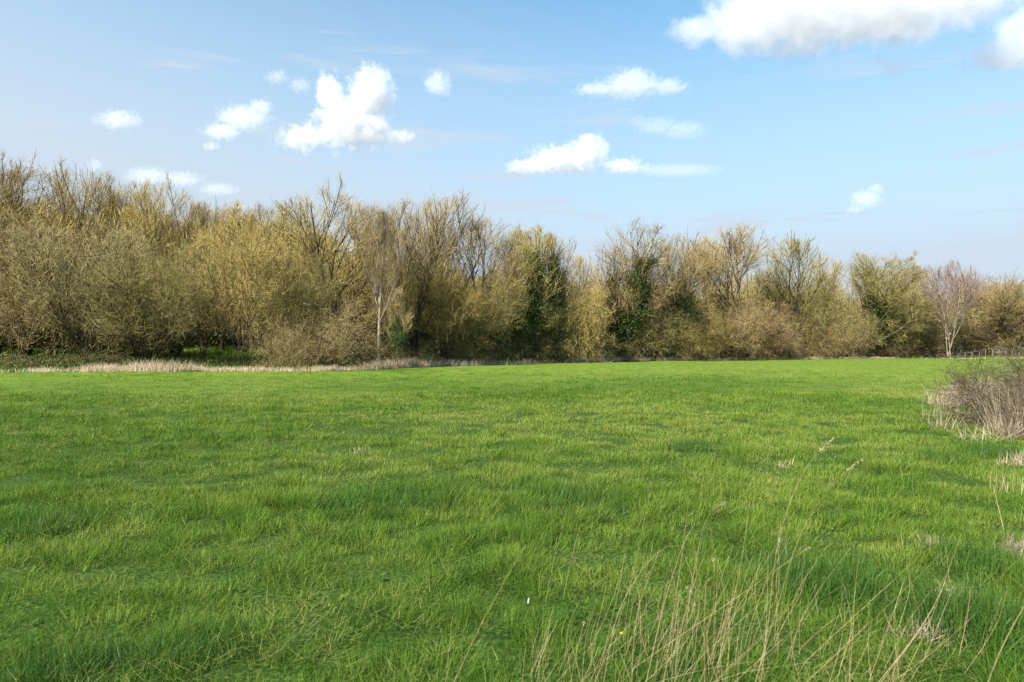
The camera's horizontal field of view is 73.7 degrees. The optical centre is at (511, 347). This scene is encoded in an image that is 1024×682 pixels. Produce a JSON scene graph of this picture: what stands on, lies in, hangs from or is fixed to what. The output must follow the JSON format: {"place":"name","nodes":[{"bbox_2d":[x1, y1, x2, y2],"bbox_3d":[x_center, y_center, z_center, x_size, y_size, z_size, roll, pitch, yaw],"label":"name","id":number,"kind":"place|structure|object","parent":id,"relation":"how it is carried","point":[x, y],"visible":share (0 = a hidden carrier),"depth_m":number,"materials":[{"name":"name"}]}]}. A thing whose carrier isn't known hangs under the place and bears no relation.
{"place":"outdoors","nodes":[
{"label":"outdoors","id":0,"kind":"place"},
{"bbox_2d":[0,335,1023,681],"bbox_3d":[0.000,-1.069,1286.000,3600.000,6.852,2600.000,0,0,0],"label":"ground","id":1,"kind":"structure","parent":0,"point":[490,635],"depth_m":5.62,"materials":[{"name":"plant"}]},
{"bbox_2d":[0,173,42,292],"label":"ash tree","id":2,"kind":"object","parent":1,"relation":"on","point":[6,194],"visible":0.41,"depth_m":58.57,"materials":[{"name":"brown plant"}]},
{"bbox_2d":[0,358,67,369],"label":"bramble bush","id":3,"kind":"object","parent":1,"relation":"on","point":[6,361],"visible":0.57,"depth_m":47.10,"materials":[{"name":"green plant"}]},
{"bbox_2d":[0,192,98,360],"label":"willow tree","id":4,"kind":"object","parent":1,"relation":"on","point":[13,296],"visible":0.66,"depth_m":48.18,"materials":[{"name":"brown plant"}]},
{"bbox_2d":[0,150,102,350],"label":"ash tree","id":5,"kind":"object","parent":1,"relation":"on","point":[3,175],"visible":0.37,"depth_m":59.20,"materials":[{"name":"brown plant"}]},
{"bbox_2d":[0,499,143,549],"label":"grass tussock","id":6,"kind":"object","parent":1,"relation":"on","point":[42,525],"depth_m":5.89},
{"bbox_2d":[21,155,128,350],"bbox_3d":[-38.478,-8.301,61.323,9.116,17.328,9.483,0,0,-16],"label":"ash tree","id":7,"kind":"object","parent":1,"relation":"on","point":[71,201],"visible":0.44,"depth_m":60.12,"materials":[{"name":"brown plant"}]},
{"bbox_2d":[1,202,159,362],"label":"willow tree","id":8,"kind":"object","parent":1,"relation":"on","point":[110,251],"visible":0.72,"depth_m":46.64,"materials":[{"name":"brown plant"}]},
{"bbox_2d":[0,616,161,681],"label":"grass tussock","id":9,"kind":"object","parent":1,"relation":"on","point":[42,672],"depth_m":3.33,"materials":[{"name":"plant"}]},
{"bbox_2d":[50,351,138,367],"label":"bramble bush","id":10,"kind":"object","parent":1,"relation":"on","point":[104,359],"visible":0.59,"depth_m":47.98,"materials":[{"name":"green plant"}]},
{"bbox_2d":[67,169,165,340],"bbox_3d":[-35.872,-7.944,62.329,8.112,16.433,8.144,0,0,21],"label":"ash tree","id":11,"kind":"object","parent":1,"relation":"on","point":[108,192],"visible":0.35,"depth_m":61.05,"materials":[{"name":"brown plant"}]},
{"bbox_2d":[105,175,166,297],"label":"ash tree","id":12,"kind":"object","parent":1,"relation":"on","point":[122,191],"visible":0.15,"depth_m":63.30,"materials":[{"name":"brown plant"}]},
{"bbox_2d":[75,239,213,364],"bbox_3d":[-24.929,-3.039,47.135,8.585,9.418,9.001,0,0,41],"label":"willow tree","id":13,"kind":"object","parent":1,"relation":"on","point":[170,297],"visible":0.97,"depth_m":46.69,"materials":[{"name":"brown plant"}]},
{"bbox_2d":[116,171,204,350],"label":"ash tree","id":14,"kind":"object","parent":1,"relation":"on","point":[150,207],"visible":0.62,"depth_m":59.36,"materials":[{"name":"brown plant"}]},
{"bbox_2d":[77,590,281,681],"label":"grass tussock","id":15,"kind":"object","parent":1,"relation":"on","point":[153,649],"depth_m":3.40,"materials":[{"name":"plant"}]},
{"bbox_2d":[157,195,235,350],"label":"ash tree","id":16,"kind":"object","parent":1,"relation":"on","point":[202,220],"visible":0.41,"depth_m":61.31,"materials":[{"name":"brown plant"}]},
{"bbox_2d":[154,226,254,358],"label":"hawthorn tree","id":17,"kind":"object","parent":1,"relation":"on","point":[202,307],"visible":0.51,"depth_m":51.74,"materials":[{"name":"brown plant"}]},
{"bbox_2d":[179,192,257,349],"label":"ash tree","id":18,"kind":"object","parent":1,"relation":"on","point":[222,340],"visible":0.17,"depth_m":62.83,"materials":[{"name":"brown plant"}]},
{"bbox_2d":[187,199,294,352],"bbox_3d":[-23.570,-6.296,59.999,9.374,13.809,11.005,0,0,-34],"label":"ash tree","id":19,"kind":"object","parent":1,"relation":"on","point":[234,216],"visible":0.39,"depth_m":59.61,"materials":[{"name":"brown plant"}]},
{"bbox_2d":[179,215,310,365],"bbox_3d":[-18.710,-4.313,48.476,9.033,11.962,8.749,0,0,-36],"label":"willow tree","id":20,"kind":"object","parent":1,"relation":"on","point":[226,274],"visible":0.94,"depth_m":48.35,"materials":[{"name":"yellow plant"}]},
{"bbox_2d":[229,201,295,348],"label":"ash tree","id":21,"kind":"object","parent":1,"relation":"on","point":[263,212],"visible":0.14,"depth_m":63.67,"materials":[{"name":"brown plant"}]},
{"bbox_2d":[240,308,323,370],"bbox_3d":[-15.490,0.055,47.218,6.238,6.817,5.854,0,0,33],"label":"sallow bush","id":22,"kind":"object","parent":1,"relation":"on","point":[293,361],"visible":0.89,"depth_m":46.94,"materials":[{"name":"brown plant"}]},
{"bbox_2d":[253,199,320,351],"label":"ash tree","id":23,"kind":"object","parent":1,"relation":"on","point":[284,219],"visible":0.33,"depth_m":60.64,"materials":[{"name":"brown plant"}]},
{"bbox_2d":[248,248,345,365],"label":"hawthorn tree","id":24,"kind":"object","parent":1,"relation":"on","point":[311,295],"visible":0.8,"depth_m":49.41,"materials":[{"name":"brown plant"}]},
{"bbox_2d":[262,343,334,366],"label":"bramble bush","id":25,"kind":"object","parent":1,"relation":"on","point":[308,354],"visible":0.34,"depth_m":50.51,"materials":[{"name":"brown plant"}]},
{"bbox_2d":[262,170,401,364],"bbox_3d":[-14.242,-6.013,53.477,11.913,14.895,10.913,0,0,31],"label":"ash tree","id":26,"kind":"object","parent":1,"relation":"on","point":[317,238],"visible":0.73,"depth_m":52.68,"materials":[{"name":"brown plant"}]},
{"bbox_2d":[291,284,399,370],"bbox_3d":[-11.908,-0.765,47.842,7.702,7.211,9.085,0,0,-14],"label":"sallow bush","id":27,"kind":"object","parent":1,"relation":"on","point":[341,338],"visible":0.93,"depth_m":47.76,"materials":[{"name":"brown plant"}]},
{"bbox_2d":[320,201,384,355],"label":"ash tree","id":28,"kind":"object","parent":1,"relation":"on","point":[359,251],"visible":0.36,"depth_m":59.62,"materials":[{"name":"brown plant"}]},
{"bbox_2d":[341,336,407,366],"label":"bramble bush","id":29,"kind":"object","parent":1,"relation":"on","point":[372,354],"visible":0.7,"depth_m":52.74,"materials":[{"name":"brown plant"}]},
{"bbox_2d":[266,476,485,539],"bbox_3d":[-1.335,1.575,6.837,2.216,0.453,2.488,0,0,0],"label":"grass tussock","id":30,"kind":"object","parent":1,"relation":"on","point":[375,498],"depth_m":6.78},
{"bbox_2d":[347,198,409,361],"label":"birch tree","id":31,"kind":"object","parent":1,"relation":"on","point":[386,249],"visible":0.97,"depth_m":52.21,"materials":[{"name":"brown plant"}]},
{"bbox_2d":[358,266,420,359],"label":"hawthorn tree","id":32,"kind":"object","parent":1,"relation":"on","point":[375,314],"visible":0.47,"depth_m":55.43,"materials":[{"name":"brown plant"}]},
{"bbox_2d":[382,288,412,367],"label":"ivy clad tree","id":33,"kind":"object","parent":1,"relation":"on","point":[399,336],"visible":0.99,"depth_m":52.12,"materials":[{"name":"green plant"}]},
{"bbox_2d":[381,339,444,366],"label":"bramble bush","id":34,"kind":"object","parent":1,"relation":"on","point":[420,352],"visible":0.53,"depth_m":57.51,"materials":[{"name":"brown plant"}]},
{"bbox_2d":[365,194,466,360],"bbox_3d":[-8.071,-5.726,58.145,9.739,14.909,8.799,0,0,-17],"label":"ash tree","id":35,"kind":"object","parent":1,"relation":"on","point":[414,264],"visible":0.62,"depth_m":57.70,"materials":[{"name":"brown plant"}]},
{"bbox_2d":[368,471,496,519],"bbox_3d":[-0.796,1.568,7.191,1.347,0.412,1.873,0,0,0],"label":"grass tussock","id":36,"kind":"object","parent":1,"relation":"on","point":[437,489],"depth_m":7.07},
{"bbox_2d":[394,188,494,361],"bbox_3d":[-6.777,-6.604,62.441,10.009,16.478,9.622,0,0,-41],"label":"ash tree","id":37,"kind":"object","parent":1,"relation":"on","point":[444,216],"visible":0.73,"depth_m":61.74,"materials":[{"name":"brown plant"}]},
{"bbox_2d":[405,256,493,362],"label":"hawthorn tree","id":38,"kind":"object","parent":1,"relation":"on","point":[453,302],"visible":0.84,"depth_m":58.97,"materials":[{"name":"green plant"}]},
{"bbox_2d":[424,339,499,365],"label":"bramble bush","id":39,"kind":"object","parent":1,"relation":"on","point":[460,353],"visible":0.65,"depth_m":61.44,"materials":[{"name":"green plant"}]},
{"bbox_2d":[441,204,529,358],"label":"ash tree","id":40,"kind":"object","parent":1,"relation":"on","point":[494,261],"visible":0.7,"depth_m":63.44,"materials":[{"name":"brown plant"}]},
{"bbox_2d":[447,264,528,363],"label":"hawthorn tree","id":41,"kind":"object","parent":1,"relation":"on","point":[499,310],"visible":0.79,"depth_m":61.97,"materials":[{"name":"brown plant"}]},
{"bbox_2d":[487,278,517,362],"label":"ivy clad tree","id":42,"kind":"object","parent":1,"relation":"on","point":[504,337],"visible":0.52,"depth_m":62.97,"materials":[{"name":"green plant"}]},
{"bbox_2d":[0,190,1023,361],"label":"background woodland","id":43,"kind":"object","parent":1,"relation":"on","point":[47,337],"visible":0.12,"depth_m":59.97,"materials":[{"name":"brown plant"}]},
{"bbox_2d":[0,338,1023,372],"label":"undergrowth","id":44,"kind":"object","parent":1,"relation":"on","point":[234,362],"visible":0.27,"depth_m":50.44,"materials":[{"name":"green plant"}]},
{"bbox_2d":[0,354,1023,372],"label":"dry grass fringe","id":45,"kind":"object","parent":1,"relation":"on","point":[410,363],"visible":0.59,"depth_m":49.29,"materials":[{"name":"plant"}]},
{"bbox_2d":[473,336,551,363],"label":"bramble bush","id":46,"kind":"object","parent":1,"relation":"on","point":[525,349],"visible":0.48,"depth_m":65.18,"materials":[{"name":"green plant"}]},
{"bbox_2d":[485,225,546,360],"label":"ash tree","id":47,"kind":"object","parent":1,"relation":"on","point":[512,243],"visible":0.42,"depth_m":65.09,"materials":[{"name":"brown plant"}]},
{"bbox_2d":[505,255,539,360],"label":"ivy clad tree","id":48,"kind":"object","parent":1,"relation":"on","point":[520,334],"visible":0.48,"depth_m":64.46,"materials":[{"name":"green plant"}]},
{"bbox_2d":[508,222,575,363],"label":"ivy clad tree","id":49,"kind":"object","parent":1,"relation":"on","point":[537,282],"visible":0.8,"depth_m":65.21,"materials":[{"name":"green plant"}]},
{"bbox_2d":[514,288,582,357],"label":"hawthorn tree","id":50,"kind":"object","parent":1,"relation":"on","point":[552,324],"visible":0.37,"depth_m":67.23,"materials":[{"name":"brown plant"}]},
{"bbox_2d":[516,330,588,362],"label":"bramble bush","id":51,"kind":"object","parent":1,"relation":"on","point":[549,348],"visible":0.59,"depth_m":67.44,"materials":[{"name":"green plant"}]},
{"bbox_2d":[529,231,586,362],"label":"ivy clad tree","id":52,"kind":"object","parent":1,"relation":"on","point":[562,282],"visible":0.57,"depth_m":68.38,"materials":[{"name":"green plant"}]},
{"bbox_2d":[453,465,694,539],"bbox_3d":[0.534,1.542,6.963,2.298,0.398,2.894,0,0,0],"label":"grass tussock","id":53,"kind":"object","parent":1,"relation":"on","point":[572,499],"depth_m":6.78,"materials":[{"name":"plant"}]},
{"bbox_2d":[542,278,615,362],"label":"hawthorn tree","id":54,"kind":"object","parent":1,"relation":"on","point":[585,329],"visible":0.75,"depth_m":68.88,"materials":[{"name":"brown plant"}]},
{"bbox_2d":[559,250,608,356],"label":"ash tree","id":55,"kind":"object","parent":1,"relation":"on","point":[583,276],"visible":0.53,"depth_m":73.54,"materials":[{"name":"brown plant"}]},
{"bbox_2d":[556,328,627,362],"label":"bramble bush","id":56,"kind":"object","parent":1,"relation":"on","point":[607,348],"visible":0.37,"depth_m":73.08,"materials":[{"name":"brown plant"}]},
{"bbox_2d":[577,261,620,346],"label":"hawthorn tree","id":57,"kind":"object","parent":1,"relation":"on","point":[593,291],"visible":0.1,"depth_m":85.50,"materials":[{"name":"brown plant"}]},
{"bbox_2d":[595,332,653,361],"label":"bramble bush","id":58,"kind":"object","parent":1,"relation":"on","point":[640,350],"visible":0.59,"depth_m":77.08,"materials":[{"name":"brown plant"}]},
{"bbox_2d":[580,216,684,359],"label":"ivy clad tree","id":59,"kind":"object","parent":1,"relation":"on","point":[638,286],"visible":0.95,"depth_m":75.77,"materials":[{"name":"green plant"}]},
{"bbox_2d":[616,305,705,361],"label":"hawthorn bush","id":60,"kind":"object","parent":1,"relation":"on","point":[659,338],"visible":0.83,"depth_m":78.33,"materials":[{"name":"brown plant"}]},
{"bbox_2d":[640,261,691,356],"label":"hawthorn tree","id":61,"kind":"object","parent":1,"relation":"on","point":[660,310],"visible":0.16,"depth_m":85.83,"materials":[{"name":"brown plant"}]},
{"bbox_2d":[648,340,714,360],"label":"bramble bush","id":62,"kind":"object","parent":1,"relation":"on","point":[672,355],"visible":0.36,"depth_m":81.75,"materials":[{"name":"brown plant"}]},
{"bbox_2d":[648,225,721,358],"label":"ivy clad tree","id":63,"kind":"object","parent":1,"relation":"on","point":[679,302],"visible":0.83,"depth_m":80.60,"materials":[{"name":"green plant"}]},
{"bbox_2d":[651,279,731,358],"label":"hawthorn tree","id":64,"kind":"object","parent":1,"relation":"on","point":[701,308],"visible":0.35,"depth_m":82.86,"materials":[{"name":"brown plant"}]},
{"bbox_2d":[649,433,734,458],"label":"grass tussock","id":65,"kind":"object","parent":1,"relation":"on","point":[689,444],"depth_m":10.35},
{"bbox_2d":[664,308,742,360],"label":"hawthorn bush","id":66,"kind":"object","parent":1,"relation":"on","point":[704,340],"visible":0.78,"depth_m":81.07,"materials":[{"name":"brown plant"}]},
{"bbox_2d":[681,229,740,354],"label":"ash tree","id":67,"kind":"object","parent":1,"relation":"on","point":[711,249],"visible":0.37,"depth_m":86.80,"materials":[{"name":"brown plant"}]},
{"bbox_2d":[695,340,767,359],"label":"bramble bush","id":68,"kind":"object","parent":1,"relation":"on","point":[730,354],"visible":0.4,"depth_m":85.62,"materials":[{"name":"brown plant"}]},
{"bbox_2d":[684,222,792,356],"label":"ash tree","id":69,"kind":"object","parent":1,"relation":"on","point":[739,251],"visible":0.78,"depth_m":85.89,"materials":[{"name":"brown plant"}]},
{"bbox_2d":[693,288,801,360],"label":"hawthorn bush","id":70,"kind":"object","parent":1,"relation":"on","point":[741,336],"visible":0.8,"depth_m":84.09,"materials":[{"name":"brown plant"}]},
{"bbox_2d":[734,267,809,354],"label":"hawthorn tree","id":71,"kind":"object","parent":1,"relation":"on","point":[768,294],"visible":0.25,"depth_m":93.80,"materials":[{"name":"brown plant"}]},
{"bbox_2d":[736,300,808,359],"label":"hawthorn bush","id":72,"kind":"object","parent":1,"relation":"on","point":[781,337],"visible":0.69,"depth_m":86.57,"materials":[{"name":"brown plant"}]},
{"bbox_2d":[753,341,816,359],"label":"bramble bush","id":73,"kind":"object","parent":1,"relation":"on","point":[774,352],"visible":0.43,"depth_m":89.70,"materials":[{"name":"brown plant"}]},
{"bbox_2d":[774,328,803,359],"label":"sallow bush","id":74,"kind":"object","parent":1,"relation":"on","point":[784,355],"visible":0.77,"depth_m":88.69,"materials":[{"name":"brown plant"}]},
{"bbox_2d":[745,230,835,355],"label":"ash tree","id":75,"kind":"object","parent":1,"relation":"on","point":[795,246],"visible":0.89,"depth_m":91.02,"materials":[{"name":"brown plant"}]},
{"bbox_2d":[780,336,847,358],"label":"bramble bush","id":76,"kind":"object","parent":1,"relation":"on","point":[823,356],"visible":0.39,"depth_m":92.57,"materials":[{"name":"brown plant"}]},
{"bbox_2d":[770,271,861,358],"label":"hawthorn tree","id":77,"kind":"object","parent":1,"relation":"on","point":[827,308],"visible":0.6,"depth_m":91.86,"materials":[{"name":"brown plant"}]},
{"bbox_2d":[795,250,854,352],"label":"ash tree","id":78,"kind":"object","parent":1,"relation":"on","point":[834,273],"visible":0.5,"depth_m":94.72,"materials":[{"name":"brown plant"}]},
{"bbox_2d":[794,309,869,357],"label":"hawthorn bush","id":79,"kind":"object","parent":1,"relation":"on","point":[831,333],"visible":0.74,"depth_m":91.84,"materials":[{"name":"brown plant"}]},
{"bbox_2d":[730,534,957,642],"bbox_3d":[2.125,1.525,4.537,1.486,0.396,1.813,0,0,0],"label":"grass tussock","id":80,"kind":"object","parent":1,"relation":"on","point":[818,573],"depth_m":4.42,"materials":[{"name":"plant"}]},
{"bbox_2d":[829,304,886,356],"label":"hawthorn bush","id":81,"kind":"object","parent":1,"relation":"on","point":[864,327],"visible":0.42,"depth_m":95.14,"materials":[{"name":"brown plant"}]},
{"bbox_2d":[800,248,944,356],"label":"oak tree","id":82,"kind":"object","parent":1,"relation":"on","point":[872,293],"visible":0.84,"depth_m":95.96,"materials":[{"name":"green plant"}]},
{"bbox_2d":[835,341,914,357],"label":"bramble bush","id":83,"kind":"object","parent":1,"relation":"on","point":[886,351],"visible":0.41,"depth_m":99.36,"materials":[{"name":"brown plant"}]},
{"bbox_2d":[871,295,934,356],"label":"hawthorn bush","id":84,"kind":"object","parent":1,"relation":"on","point":[909,333],"visible":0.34,"depth_m":101.36,"materials":[{"name":"green plant"}]},
{"bbox_2d":[884,612,960,646],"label":"dead grass clump","id":85,"kind":"object","parent":1,"relation":"on","point":[919,632],"visible":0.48,"depth_m":3.75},
{"bbox_2d":[898,302,961,357],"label":"hawthorn bush","id":86,"kind":"object","parent":1,"relation":"on","point":[935,344],"visible":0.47,"depth_m":104.20,"materials":[{"name":"green plant"}]},
{"bbox_2d":[866,559,1023,675],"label":"grass tussock","id":87,"kind":"object","parent":1,"relation":"on","point":[951,612],"depth_m":3.80,"materials":[{"name":"plant"}]},
{"bbox_2d":[919,393,972,417],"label":"dead stem clump","id":88,"kind":"object","parent":1,"relation":"on","point":[943,413],"visible":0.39,"depth_m":15.71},
{"bbox_2d":[872,349,1023,358],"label":"rail fence","id":89,"kind":"object","parent":1,"relation":"on","point":[985,350],"visible":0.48,"depth_m":101.09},
{"bbox_2d":[911,259,988,356],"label":"birch tree","id":90,"kind":"object","parent":1,"relation":"on","point":[957,293],"visible":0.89,"depth_m":99.69,"materials":[{"name":"brown plant"}]},
{"bbox_2d":[896,443,1003,468],"bbox_3d":[5.985,1.530,9.376,1.498,0.406,1.464,0,0,0],"label":"grass tussock","id":91,"kind":"object","parent":1,"relation":"on","point":[947,454],"depth_m":9.27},
{"bbox_2d":[917,382,984,404],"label":"dead grass clump","id":92,"kind":"object","parent":1,"relation":"on","point":[929,398],"visible":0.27,"depth_m":19.18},
{"bbox_2d":[894,526,1023,591],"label":"grass tussock","id":93,"kind":"object","parent":1,"relation":"on","point":[961,553],"depth_m":4.91,"materials":[{"name":"plant"}]},
{"bbox_2d":[904,434,1023,462],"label":"grass tussock","id":94,"kind":"object","parent":1,"relation":"on","point":[999,449],"depth_m":9.90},
{"bbox_2d":[907,338,1023,432],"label":"thorn bush","id":95,"kind":"object","parent":1,"relation":"on","point":[975,391],"visible":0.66,"depth_m":13.70,"materials":[{"name":"brown plant"}]},
{"bbox_2d":[928,270,1017,355],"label":"bare tree","id":96,"kind":"object","parent":1,"relation":"on","point":[964,298],"visible":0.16,"depth_m":114.18,"materials":[{"name":"brown plant"}]},
{"bbox_2d":[931,350,1023,425],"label":"thorn bush","id":97,"kind":"object","parent":1,"relation":"on","point":[970,384],"visible":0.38,"depth_m":14.60,"materials":[{"name":"brown plant"}]},
{"bbox_2d":[948,306,1017,356],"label":"hawthorn bush","id":98,"kind":"object","parent":1,"relation":"on","point":[985,334],"visible":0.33,"depth_m":110.76,"materials":[{"name":"brown plant"}]},
{"bbox_2d":[952,377,1020,421],"bbox_3d":[10.424,1.063,14.664,1.728,1.180,1.710,0,0,-43],"label":"dead stem clump","id":99,"kind":"object","parent":1,"relation":"on","point":[977,407],"visible":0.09,"depth_m":14.62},
{"bbox_2d":[955,275,1023,355],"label":"oak tree","id":100,"kind":"object","parent":1,"relation":"on","point":[994,300],"visible":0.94,"depth_m":104.62,"materials":[{"name":"brown plant"}]},
{"bbox_2d":[962,369,1023,432],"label":"dead stem clump","id":101,"kind":"object","parent":1,"relation":"on","point":[1008,413],"visible":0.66,"depth_m":12.92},
{"bbox_2d":[973,407,1023,438],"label":"dead grass clump","id":102,"kind":"object","parent":1,"relation":"on","point":[1005,430],"visible":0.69,"depth_m":12.31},
{"bbox_2d":[985,532,1023,558],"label":"dead grass clump","id":103,"kind":"object","parent":1,"relation":"on","point":[1011,540],"visible":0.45,"depth_m":5.24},
{"bbox_2d":[986,317,1023,355],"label":"hawthorn bush","id":104,"kind":"object","parent":1,"relation":"on","point":[1006,341],"visible":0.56,"depth_m":105.73,"materials":[{"name":"brown plant"}]},
{"bbox_2d":[987,384,1023,437],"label":"bramble bush","id":105,"kind":"object","parent":1,"relation":"on","point":[1022,420],"visible":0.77,"depth_m":12.35,"materials":[{"name":"brown plant"}]},
{"bbox_2d":[995,448,1023,466],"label":"dead grass clump","id":106,"kind":"object","parent":1,"relation":"on","point":[1017,461],"visible":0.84,"depth_m":9.00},
{"bbox_2d":[0,0,1023,339],"label":"sky","id":107,"kind":"structure","parent":0,"point":[875,127],"materials":[{"name":"blue"}]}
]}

